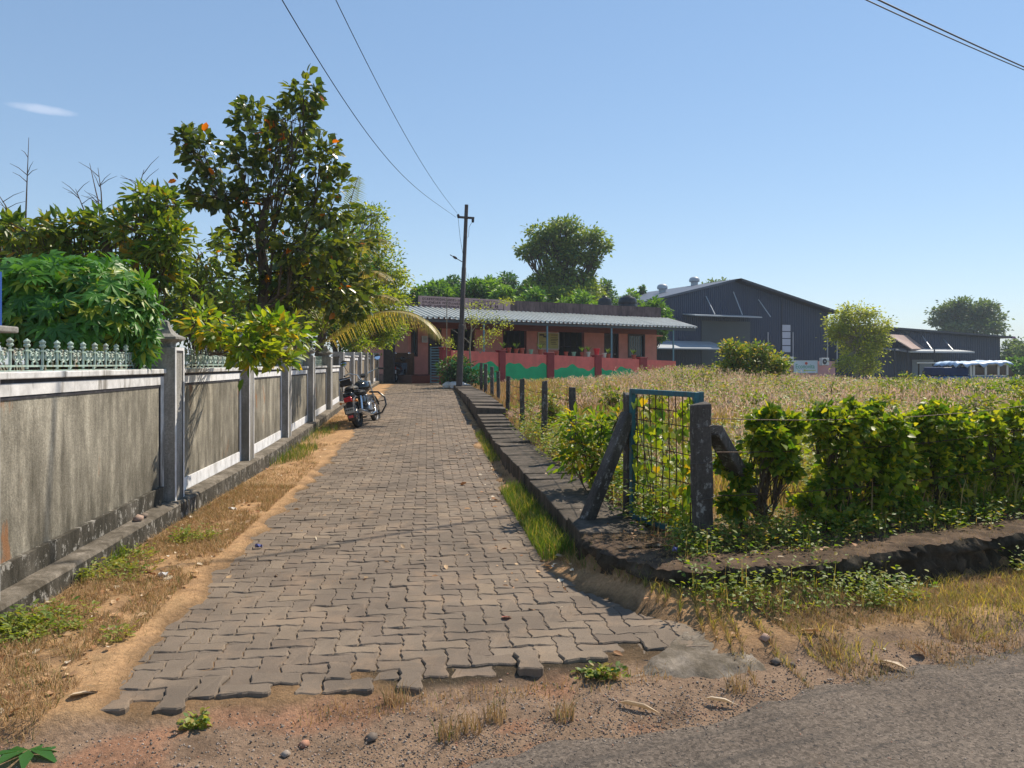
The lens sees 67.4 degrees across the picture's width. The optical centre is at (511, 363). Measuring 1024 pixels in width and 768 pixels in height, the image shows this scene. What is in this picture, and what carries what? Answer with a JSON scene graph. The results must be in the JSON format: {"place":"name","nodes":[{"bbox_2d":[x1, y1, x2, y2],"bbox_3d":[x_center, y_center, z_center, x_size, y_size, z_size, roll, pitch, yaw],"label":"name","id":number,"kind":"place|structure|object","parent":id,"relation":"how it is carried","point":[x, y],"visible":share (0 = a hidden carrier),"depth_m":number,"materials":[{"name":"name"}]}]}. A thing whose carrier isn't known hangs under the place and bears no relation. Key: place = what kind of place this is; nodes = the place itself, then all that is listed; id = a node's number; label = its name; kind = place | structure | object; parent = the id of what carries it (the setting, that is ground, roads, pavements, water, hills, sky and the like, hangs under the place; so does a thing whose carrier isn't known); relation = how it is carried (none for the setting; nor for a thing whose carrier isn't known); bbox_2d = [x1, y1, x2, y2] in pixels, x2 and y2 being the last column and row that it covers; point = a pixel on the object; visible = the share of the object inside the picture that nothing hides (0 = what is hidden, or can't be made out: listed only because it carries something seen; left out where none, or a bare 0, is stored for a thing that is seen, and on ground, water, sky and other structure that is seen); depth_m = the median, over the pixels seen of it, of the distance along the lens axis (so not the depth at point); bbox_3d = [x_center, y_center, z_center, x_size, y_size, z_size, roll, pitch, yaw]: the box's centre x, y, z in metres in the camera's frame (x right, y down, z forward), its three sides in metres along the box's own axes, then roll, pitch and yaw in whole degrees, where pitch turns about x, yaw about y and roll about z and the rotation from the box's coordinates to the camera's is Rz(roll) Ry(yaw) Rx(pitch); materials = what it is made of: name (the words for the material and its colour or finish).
{"place":"outdoors","nodes":[
{"label":"outdoors","id":0,"kind":"place"},
{"bbox_2d":[0,680,777,767],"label":"gravel","id":1,"kind":"structure","parent":0,"point":[400,739],"depth_m":3.15,"materials":[{"name":"brown gravel"}]},
{"bbox_2d":[100,384,708,714],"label":"path","id":2,"kind":"structure","parent":0,"point":[445,610],"depth_m":4.80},
{"bbox_2d":[496,481,574,561],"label":"slab edge grass","id":3,"kind":"structure","parent":2,"relation":"on","point":[542,530],"depth_m":6.58,"materials":[{"name":"green plant"}]},
{"bbox_2d":[0,364,1023,767],"bbox_3d":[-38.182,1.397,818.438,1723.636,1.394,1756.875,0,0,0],"label":"ground","id":4,"kind":"structure","parent":0,"point":[80,718],"depth_m":3.50,"materials":[{"name":"brown soil"}]},
{"bbox_2d":[0,744,56,767],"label":"plant","id":5,"kind":"object","parent":4,"relation":"on","point":[25,758],"visible":0.96,"depth_m":2.91,"materials":[{"name":"green plant"}]},
{"bbox_2d":[0,249,171,370],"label":"broad leaf bush","id":6,"kind":"object","parent":4,"relation":"on","point":[77,301],"visible":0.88,"depth_m":6.26,"materials":[{"name":"green plant"}]},
{"bbox_2d":[0,178,202,369],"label":"frangipani shrub","id":7,"kind":"object","parent":4,"relation":"on","point":[151,250],"visible":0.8,"depth_m":10.01,"materials":[{"name":"green plant"}]},
{"bbox_2d":[0,508,221,647],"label":"verge weeds","id":8,"kind":"object","parent":4,"relation":"on","point":[12,619],"depth_m":4.21,"materials":[{"name":"green plant"}]},
{"bbox_2d":[0,481,294,743],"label":"straw verge","id":9,"kind":"structure","parent":4,"relation":"on","point":[264,495],"depth_m":4.69,"materials":[{"name":"beige plant"}]},
{"bbox_2d":[0,320,380,629],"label":"boundary wall","id":10,"kind":"structure","parent":4,"relation":"on","point":[94,462],"depth_m":6.08,"materials":[{"name":"grey concrete"}]},
{"bbox_2d":[0,272,18,332],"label":"sign board","id":11,"kind":"object","parent":10,"relation":"attached to","point":[7,329],"visible":1,"depth_m":4.11,"materials":[{"name":"metal"}]},
{"bbox_2d":[154,273,256,366],"bbox_3d":[-8.175,-0.717,20.746,3.774,4.188,3.311,0,0,-34],"label":"shade tree","id":12,"kind":"object","parent":4,"relation":"on","point":[177,305],"visible":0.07,"depth_m":20.53,"materials":[{"name":"green plant"}]},
{"bbox_2d":[108,420,339,562],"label":"green tufts","id":13,"kind":"object","parent":4,"relation":"on","point":[295,454],"visible":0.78,"depth_m":11.75,"materials":[{"name":"green plant"}]},
{"bbox_2d":[171,292,321,391],"bbox_3d":[-3.006,0.350,8.149,2.089,2.212,1.325,0,0,16],"label":"shrub","id":14,"kind":"object","parent":4,"relation":"on","point":[269,352],"visible":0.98,"depth_m":7.84,"materials":[{"name":"green plant"}]},
{"bbox_2d":[158,220,344,366],"bbox_3d":[-4.718,-0.133,13.746,2.274,3.601,7.928,0,0,0],"label":"olive shrub","id":15,"kind":"object","parent":4,"relation":"on","point":[201,278],"visible":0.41,"depth_m":10.92,"materials":[{"name":"green plant"}]},
{"bbox_2d":[168,63,385,365],"bbox_3d":[-4.094,-1.639,13.529,3.506,6.543,3.425,0,0,0],"label":"fruit tree","id":16,"kind":"object","parent":4,"relation":"on","point":[330,270],"visible":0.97,"depth_m":12.74,"materials":[{"name":"green plant"}]},
{"bbox_2d":[244,398,357,485],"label":"straw verge","id":17,"kind":"structure","parent":4,"relation":"on","point":[333,419],"depth_m":10.36,"materials":[{"name":"beige plant"}]},
{"bbox_2d":[30,487,584,705],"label":"litter","id":18,"kind":"object","parent":4,"relation":"on","point":[245,600],"visible":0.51,"depth_m":4.75,"materials":[{"name":"brown plant"}]},
{"bbox_2d":[248,219,388,356],"bbox_3d":[-5.893,-1.701,23.717,4.338,6.131,3.484,0,0,-39],"label":"shade tree","id":19,"kind":"object","parent":4,"relation":"on","point":[320,338],"visible":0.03,"depth_m":23.86,"materials":[{"name":"green plant"}]},
{"bbox_2d":[246,176,441,353],"bbox_3d":[-3.978,-1.446,16.803,5.324,5.604,2.680,0,0,36],"label":"coconut palm","id":20,"kind":"object","parent":4,"relation":"on","point":[425,323],"visible":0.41,"depth_m":16.40,"materials":[{"name":"green plant"}]},
{"bbox_2d":[339,354,386,427],"bbox_3d":[-3.084,0.573,15.935,0.906,1.463,2.072,-13,-3,5],"label":"motorcycle","id":21,"kind":"object","parent":4,"relation":"on","point":[362,404],"visible":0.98,"depth_m":15.44,"materials":[{"name":"black metal"}]},
{"bbox_2d":[335,300,411,354],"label":"bright shrub","id":22,"kind":"object","parent":4,"relation":"on","point":[359,344],"visible":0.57,"depth_m":27.14,"materials":[{"name":"green plant"}]},
{"bbox_2d":[327,199,421,351],"bbox_3d":[-5.173,-2.525,27.777,3.663,7.418,5.937,0,0,0],"label":"creeper covered tree","id":23,"kind":"object","parent":4,"relation":"on","point":[400,281],"visible":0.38,"depth_m":28.33,"materials":[{"name":"green plant"}]},
{"bbox_2d":[383,340,394,383],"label":"gate pillar","id":24,"kind":"structure","parent":4,"relation":"on","point":[389,366],"depth_m":31.39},
{"bbox_2d":[395,352,409,381],"bbox_3d":[-4.816,0.157,32.960,0.740,1.284,1.830,0,0,8],"label":"scooter","id":25,"kind":"object","parent":4,"relation":"on","point":[400,368],"visible":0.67,"depth_m":33.29,"materials":[{"name":"black metal"}]},
{"bbox_2d":[176,660,630,729],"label":"edge sprigs","id":26,"kind":"object","parent":4,"relation":"on","point":[193,721],"depth_m":3.59,"materials":[{"name":"green plant"}]},
{"bbox_2d":[395,353,413,374],"bbox_3d":[-4.882,0.390,33.809,1.150,1.720,0.250,0,0,-9],"label":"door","id":27,"kind":"structure","parent":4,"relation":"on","point":[410,366],"depth_m":33.73,"materials":[{"name":"wood"}]},
{"bbox_2d":[416,277,457,296],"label":"leafy tree","id":28,"kind":"object","parent":4,"relation":"on","point":[441,288],"visible":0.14,"depth_m":51.30,"materials":[{"name":"green plant"}]},
{"bbox_2d":[450,204,473,385],"bbox_3d":[-1.713,-2.184,26.434,0.841,6.591,0.363,0,0,0],"label":"utility pole","id":29,"kind":"object","parent":4,"relation":"on","point":[460,351],"visible":0.98,"depth_m":26.43,"materials":[{"name":"grey concrete"}]},
{"bbox_2d":[435,356,495,385],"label":"dark bush","id":30,"kind":"object","parent":4,"relation":"on","point":[449,374],"visible":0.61,"depth_m":27.87,"materials":[{"name":"green plant"}]},
{"bbox_2d":[451,276,490,298],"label":"leafy tree","id":31,"kind":"object","parent":4,"relation":"on","point":[474,286],"visible":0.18,"depth_m":52.24,"materials":[{"name":"green plant"}]},
{"bbox_2d":[430,296,516,384],"bbox_3d":[-1.424,-0.781,28.310,3.189,3.467,1.536,0,0,0],"label":"sapling","id":32,"kind":"object","parent":4,"relation":"on","point":[483,319],"visible":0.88,"depth_m":28.46,"materials":[{"name":"green plant"}]},
{"bbox_2d":[288,661,671,726],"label":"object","id":33,"kind":"object","parent":4,"relation":"on","point":[440,696],"visible":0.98,"depth_m":3.42,"materials":[{"name":"beige plant"}]},
{"bbox_2d":[476,274,503,297],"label":"leafy tree","id":34,"kind":"object","parent":4,"relation":"on","point":[491,283],"visible":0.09,"depth_m":53.23,"materials":[{"name":"green plant"}]},
{"bbox_2d":[475,427,519,487],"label":"slab edge grass","id":35,"kind":"structure","parent":4,"relation":"on","point":[491,455],"depth_m":12.15,"materials":[{"name":"plant"}]},
{"bbox_2d":[486,283,522,300],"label":"leafy tree","id":36,"kind":"object","parent":4,"relation":"on","point":[505,291],"visible":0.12,"depth_m":49.43,"materials":[{"name":"green plant"}]},
{"bbox_2d":[0,412,1012,712],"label":"fallen leaves","id":37,"kind":"object","parent":4,"relation":"on","point":[316,538],"visible":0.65,"depth_m":5.12,"materials":[{"name":"brown plant"}]},
{"bbox_2d":[494,270,519,289],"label":"leafy tree","id":38,"kind":"object","parent":4,"relation":"on","point":[511,281],"visible":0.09,"depth_m":65.38,"materials":[{"name":"green plant"}]},
{"bbox_2d":[519,379,524,428],"bbox_3d":[0.185,0.884,14.002,0.124,1.221,0.120,0,0,-2],"label":"fence post","id":39,"kind":"object","parent":4,"relation":"on","point":[522,385],"visible":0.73,"depth_m":13.96,"materials":[{"name":"wood"}]},
{"bbox_2d":[362,296,697,382],"bbox_3d":[0.509,-0.840,39.268,18.499,4.540,7.570,0,0,-34],"label":"bungalow","id":40,"kind":"object","parent":4,"relation":"on","point":[620,331],"visible":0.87,"depth_m":37.80,"materials":[{"name":"paint"}]},
{"bbox_2d":[429,329,437,373],"bbox_3d":[-3.593,-0.545,34.969,0.530,2.070,0.055,0,0,-34],"label":"door","id":41,"kind":"structure","parent":40,"relation":"in","point":[431,341],"depth_m":34.95,"materials":[{"name":"metal"}]},
{"bbox_2d":[537,332,558,349],"bbox_3d":[1.821,-1.128,38.398,1.321,0.848,0.045,0,0,-34],"label":"wall poster","id":42,"kind":"object","parent":40,"relation":"attached to","point":[553,341],"depth_m":38.43,"materials":[{"name":"paper"}]},
{"bbox_2d":[605,334,615,357],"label":"door","id":43,"kind":"structure","parent":40,"relation":"in","point":[607,336],"depth_m":40.97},
{"bbox_2d":[628,334,644,357],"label":"window frame","id":44,"kind":"structure","parent":40,"relation":"in","point":[635,341],"depth_m":41.96,"materials":[{"name":"grey metal"}]},
{"bbox_2d":[517,283,550,301],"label":"leafy tree","id":45,"kind":"object","parent":4,"relation":"on","point":[536,294],"visible":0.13,"depth_m":50.44,"materials":[{"name":"green plant"}]},
{"bbox_2d":[541,380,548,443],"bbox_3d":[0.500,0.873,11.801,0.128,1.230,0.119,0,0,7],"label":"fence post","id":46,"kind":"object","parent":4,"relation":"on","point":[544,413],"visible":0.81,"depth_m":11.76,"materials":[{"name":"wood"}]},
{"bbox_2d":[537,389,566,432],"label":"weed bush","id":47,"kind":"object","parent":4,"relation":"on","point":[553,407],"visible":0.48,"depth_m":12.94,"materials":[{"name":"green plant"}]},
{"bbox_2d":[454,385,652,549],"bbox_3d":[-0.506,1.120,16.591,0.662,0.712,22.217,0,0,-7],"label":"drain edge","id":48,"kind":"object","parent":4,"relation":"on","point":[560,499],"visible":0.77,"depth_m":8.19,"materials":[{"name":"concrete"}]},
{"bbox_2d":[546,400,622,491],"bbox_3d":[0.748,0.885,7.291,0.835,1.099,0.688,0,0,0],"label":"bright green shrub","id":49,"kind":"object","parent":48,"relation":"on","point":[580,441],"visible":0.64,"depth_m":7.28,"materials":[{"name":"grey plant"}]},
{"bbox_2d":[438,347,675,383],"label":"compound wall","id":50,"kind":"structure","parent":4,"relation":"on","point":[517,366],"depth_m":33.20,"materials":[{"name":"red paint"}]},
{"bbox_2d":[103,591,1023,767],"bbox_3d":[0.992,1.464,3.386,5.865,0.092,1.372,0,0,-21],"label":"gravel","id":51,"kind":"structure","parent":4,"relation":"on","point":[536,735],"depth_m":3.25,"materials":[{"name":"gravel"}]},
{"bbox_2d":[513,213,614,301],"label":"tall tree","id":52,"kind":"object","parent":4,"relation":"on","point":[558,276],"visible":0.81,"depth_m":59.19,"materials":[{"name":"green plant"}]},
{"bbox_2d":[569,387,576,448],"bbox_3d":[0.763,0.886,9.602,0.134,1.186,0.120,0,0,4],"label":"fence post","id":53,"kind":"object","parent":4,"relation":"on","point":[572,395],"visible":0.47,"depth_m":9.56,"materials":[{"name":"wood"}]},
{"bbox_2d":[553,288,597,304],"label":"leafy tree","id":54,"kind":"object","parent":4,"relation":"on","point":[579,296],"visible":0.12,"depth_m":51.49,"materials":[{"name":"green plant"}]},
{"bbox_2d":[508,408,689,534],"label":"fence weeds","id":55,"kind":"object","parent":4,"relation":"on","point":[544,438],"depth_m":7.48,"materials":[{"name":"green plant"}]},
{"bbox_2d":[597,277,617,302],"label":"leafy tree","id":56,"kind":"object","parent":4,"relation":"on","point":[612,294],"visible":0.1,"depth_m":74.49,"materials":[{"name":"green plant"}]},
{"bbox_2d":[580,412,635,519],"bbox_3d":[0.742,0.842,6.035,0.497,0.916,0.105,0,0,-26],"label":"leaning post","id":57,"kind":"object","parent":4,"relation":"on","point":[604,474],"visible":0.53,"depth_m":6.00,"materials":[{"name":"concrete"}]},
{"bbox_2d":[595,385,626,414],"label":"weed bush","id":58,"kind":"object","parent":4,"relation":"on","point":[615,399],"visible":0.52,"depth_m":14.95,"materials":[{"name":"green plant"}]},
{"bbox_2d":[622,392,636,514],"bbox_3d":[0.954,0.873,6.203,0.131,1.280,0.126,0,0,-17],"label":"fence post","id":59,"kind":"object","parent":4,"relation":"on","point":[625,449],"visible":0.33,"depth_m":6.17,"materials":[{"name":"wood"}]},
{"bbox_2d":[628,389,699,533],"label":"gate","id":60,"kind":"structure","parent":59,"relation":"attached to","point":[695,396],"depth_m":5.81,"materials":[{"name":"teal paint"}]},
{"bbox_2d":[623,395,692,527],"bbox_3d":[1.142,0.753,5.779,0.301,1.026,1.074,0,0,-31],"label":"gate vine","id":61,"kind":"object","parent":60,"relation":"attached to","point":[684,492],"visible":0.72,"depth_m":5.74,"materials":[{"name":"green plant"}]},
{"bbox_2d":[638,294,676,347],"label":"leafy tree","id":62,"kind":"object","parent":4,"relation":"on","point":[654,302],"visible":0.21,"depth_m":53.55,"materials":[{"name":"green plant"}]},
{"bbox_2d":[377,618,973,745],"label":"straw tufts","id":63,"kind":"object","parent":4,"relation":"on","point":[564,714],"visible":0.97,"depth_m":3.26,"materials":[{"name":"beige plant"}]},
{"bbox_2d":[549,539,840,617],"bbox_3d":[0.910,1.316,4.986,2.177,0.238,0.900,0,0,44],"label":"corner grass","id":64,"kind":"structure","parent":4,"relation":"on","point":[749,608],"depth_m":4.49,"materials":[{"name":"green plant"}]},
{"bbox_2d":[633,630,765,678],"bbox_3d":[0.902,1.475,3.917,0.830,0.086,0.680,0,0,0],"label":"concrete apron","id":65,"kind":"object","parent":4,"relation":"on","point":[689,662],"visible":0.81,"depth_m":3.78,"materials":[{"name":"grey concrete"}]},
{"bbox_2d":[688,401,714,547],"bbox_3d":[1.286,0.874,5.201,0.177,1.232,0.164,0,0,-5],"label":"fence post","id":66,"kind":"object","parent":4,"relation":"on","point":[701,474],"visible":0.85,"depth_m":5.14,"materials":[{"name":"concrete"}]},
{"bbox_2d":[711,406,1023,497],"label":"barbed wire","id":67,"kind":"object","parent":66,"relation":"attached to","point":[858,448],"visible":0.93,"depth_m":5.70,"materials":[{"name":"metal"}]},
{"bbox_2d":[558,548,877,634],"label":"weeds","id":68,"kind":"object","parent":4,"relation":"on","point":[708,607],"visible":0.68,"depth_m":4.36,"materials":[{"name":"green plant"}]},
{"bbox_2d":[611,277,837,373],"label":"warehouse","id":69,"kind":"structure","parent":4,"relation":"on","point":[747,310],"depth_m":70.28,"materials":[{"name":"metal"}]},
{"bbox_2d":[782,325,790,352],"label":"window frame","id":70,"kind":"structure","parent":69,"relation":"in","point":[784,327],"depth_m":72.45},
{"bbox_2d":[711,425,775,524],"bbox_3d":[1.705,0.870,5.650,0.110,0.886,0.952,0,0,43],"label":"leaning post","id":71,"kind":"object","parent":4,"relation":"on","point":[721,441],"visible":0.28,"depth_m":5.43,"materials":[{"name":"concrete"}]},
{"bbox_2d":[703,337,800,380],"bbox_3d":[8.349,0.358,27.051,3.366,2.608,1.986,0,0,0],"label":"green bush","id":72,"kind":"object","parent":4,"relation":"on","point":[733,359],"visible":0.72,"depth_m":26.76,"materials":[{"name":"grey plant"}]},
{"bbox_2d":[712,399,811,530],"bbox_3d":[1.799,0.847,5.595,0.816,1.176,0.510,0,0,0],"label":"creeper hedge","id":73,"kind":"object","parent":4,"relation":"on","point":[778,464],"visible":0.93,"depth_m":5.54,"materials":[{"name":"green plant"}]},
{"bbox_2d":[502,364,1022,466],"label":"grass plumes","id":74,"kind":"object","parent":4,"relation":"on","point":[821,397],"depth_m":15.87,"materials":[{"name":"beige plant"}]},
{"bbox_2d":[503,364,1023,469],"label":"field weeds","id":75,"kind":"object","parent":4,"relation":"on","point":[796,387],"depth_m":17.02,"materials":[{"name":"beige plant"}]},
{"bbox_2d":[554,540,1023,689],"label":"straw verge","id":76,"kind":"structure","parent":4,"relation":"on","point":[976,578],"depth_m":4.29,"materials":[{"name":"beige plant"}]},
{"bbox_2d":[669,546,938,614],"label":"kerb weeds","id":77,"kind":"object","parent":76,"relation":"on","point":[875,587],"depth_m":4.55,"materials":[{"name":"green plant"}]},
{"bbox_2d":[747,361,834,379],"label":"office wall","id":78,"kind":"structure","parent":4,"relation":"on","point":[823,369],"depth_m":67.71,"materials":[{"name":"paint"}]},
{"bbox_2d":[793,360,817,372],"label":"shop sign","id":79,"kind":"object","parent":78,"relation":"attached to","point":[809,366],"visible":1,"depth_m":66.75,"materials":[{"name":"metal"}]},
{"bbox_2d":[574,513,1023,594],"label":"kerb wall","id":80,"kind":"structure","parent":4,"relation":"on","point":[919,555],"depth_m":5.09,"materials":[{"name":"grey concrete"}]},
{"bbox_2d":[582,510,1023,569],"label":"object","id":81,"kind":"object","parent":80,"relation":"on","point":[642,534],"visible":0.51,"depth_m":5.32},
{"bbox_2d":[661,488,1023,561],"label":"ground cover plants","id":82,"kind":"object","parent":80,"relation":"on","point":[720,532],"depth_m":5.41,"materials":[{"name":"green plant"}]},
{"bbox_2d":[785,395,930,531],"bbox_3d":[2.676,0.835,5.884,1.411,1.199,0.600,0,0,-29],"label":"creeper hedge","id":83,"kind":"object","parent":4,"relation":"on","point":[890,465],"visible":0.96,"depth_m":5.81,"materials":[{"name":"green plant"}]},
{"bbox_2d":[816,298,900,379],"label":"feathery tree","id":84,"kind":"object","parent":4,"relation":"on","point":[869,338],"visible":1,"depth_m":47.63,"materials":[{"name":"green plant"}]},
{"bbox_2d":[729,399,1023,495],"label":"field weeds","id":85,"kind":"object","parent":4,"relation":"on","point":[806,455],"depth_m":8.16,"materials":[{"name":"green plant"}]},
{"bbox_2d":[867,392,903,416],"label":"weed bush","id":86,"kind":"object","parent":4,"relation":"on","point":[887,397],"visible":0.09,"depth_m":11.99,"materials":[{"name":"green plant"}]},
{"bbox_2d":[828,326,1015,380],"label":"side shed","id":87,"kind":"structure","parent":4,"relation":"on","point":[911,350],"depth_m":79.90,"materials":[{"name":"metal"}]},
{"bbox_2d":[912,360,933,377],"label":"door","id":88,"kind":"structure","parent":87,"relation":"in","point":[914,362],"depth_m":79.88,"materials":[{"name":"metal"}]},
{"bbox_2d":[897,396,997,524],"bbox_3d":[3.457,0.843,6.219,1.082,1.176,0.606,0,0,-37],"label":"creeper hedge","id":89,"kind":"object","parent":4,"relation":"on","point":[959,456],"visible":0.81,"depth_m":6.19,"materials":[{"name":"green plant"}]},
{"bbox_2d":[923,295,1014,335],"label":"spreading tree","id":90,"kind":"object","parent":4,"relation":"on","point":[981,316],"visible":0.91,"depth_m":128.40,"materials":[{"name":"green plant"}]},
{"bbox_2d":[924,364,1018,383],"bbox_3d":[22.394,0.898,37.075,4.490,1.796,1.710,0,0,-6],"label":"utility vehicle","id":91,"kind":"object","parent":4,"relation":"on","point":[995,370],"visible":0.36,"depth_m":36.28,"materials":[{"name":"blue paint"}]},
{"bbox_2d":[932,360,1013,367],"bbox_3d":[22.178,0.019,37.047,2.954,0.387,1.800,0,0,-6],"label":"tarpaulin","id":92,"kind":"object","parent":91,"relation":"on","point":[982,363],"visible":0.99,"depth_m":36.34,"materials":[{"name":"plastic"}]},
{"bbox_2d":[951,378,1009,405],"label":"weed bush","id":93,"kind":"object","parent":4,"relation":"on","point":[988,387],"visible":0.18,"depth_m":15.90,"materials":[{"name":"green plant"}]},
{"bbox_2d":[957,388,1015,419],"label":"weed bush","id":94,"kind":"object","parent":4,"relation":"on","point":[992,397],"visible":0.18,"depth_m":11.08,"materials":[{"name":"green plant"}]},
{"bbox_2d":[967,399,1023,509],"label":"creeper hedge","id":95,"kind":"object","parent":4,"relation":"on","point":[1004,422],"visible":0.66,"depth_m":6.47,"materials":[{"name":"green plant"}]},
{"bbox_2d":[986,374,1023,398],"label":"weed bush","id":96,"kind":"object","parent":4,"relation":"on","point":[1020,384],"visible":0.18,"depth_m":17.03,"materials":[{"name":"green plant"}]},
{"bbox_2d":[1000,338,1022,360],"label":"leafy tree","id":97,"kind":"object","parent":4,"relation":"on","point":[1005,352],"visible":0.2,"depth_m":108.12,"materials":[{"name":"green plant"}]},
{"bbox_2d":[1005,355,1023,377],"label":"leafy tree","id":98,"kind":"object","parent":4,"relation":"on","point":[1017,367],"visible":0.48,"depth_m":79.26,"materials":[{"name":"green plant"}]},
{"bbox_2d":[0,0,1023,363],"label":"sky","id":99,"kind":"structure","parent":0,"point":[827,153],"materials":[{"name":"blue"}]},
{"bbox_2d":[454,646,1023,767],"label":"road","id":100,"kind":"structure","parent":0,"point":[925,714],"depth_m":3.09,"materials":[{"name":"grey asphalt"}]},
{"bbox_2d":[468,365,1023,541],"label":"dry grass","id":101,"kind":"structure","parent":0,"point":[512,388],"depth_m":15.80,"materials":[{"name":"plant"}]},
{"bbox_2d":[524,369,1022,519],"bbox_3d":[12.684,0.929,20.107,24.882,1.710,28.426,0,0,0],"label":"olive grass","id":102,"kind":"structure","parent":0,"point":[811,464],"depth_m":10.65,"materials":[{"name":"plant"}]},
{"bbox_2d":[866,0,1023,69],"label":"overhead wire","id":103,"kind":"object","parent":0,"point":[940,33],"visible":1,"depth_m":15.70,"materials":[{"name":"metal"}]},
{"bbox_2d":[877,0,1023,67],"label":"overhead wire","id":104,"kind":"object","parent":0,"point":[894,7],"visible":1,"depth_m":15.91,"materials":[{"name":"metal"}]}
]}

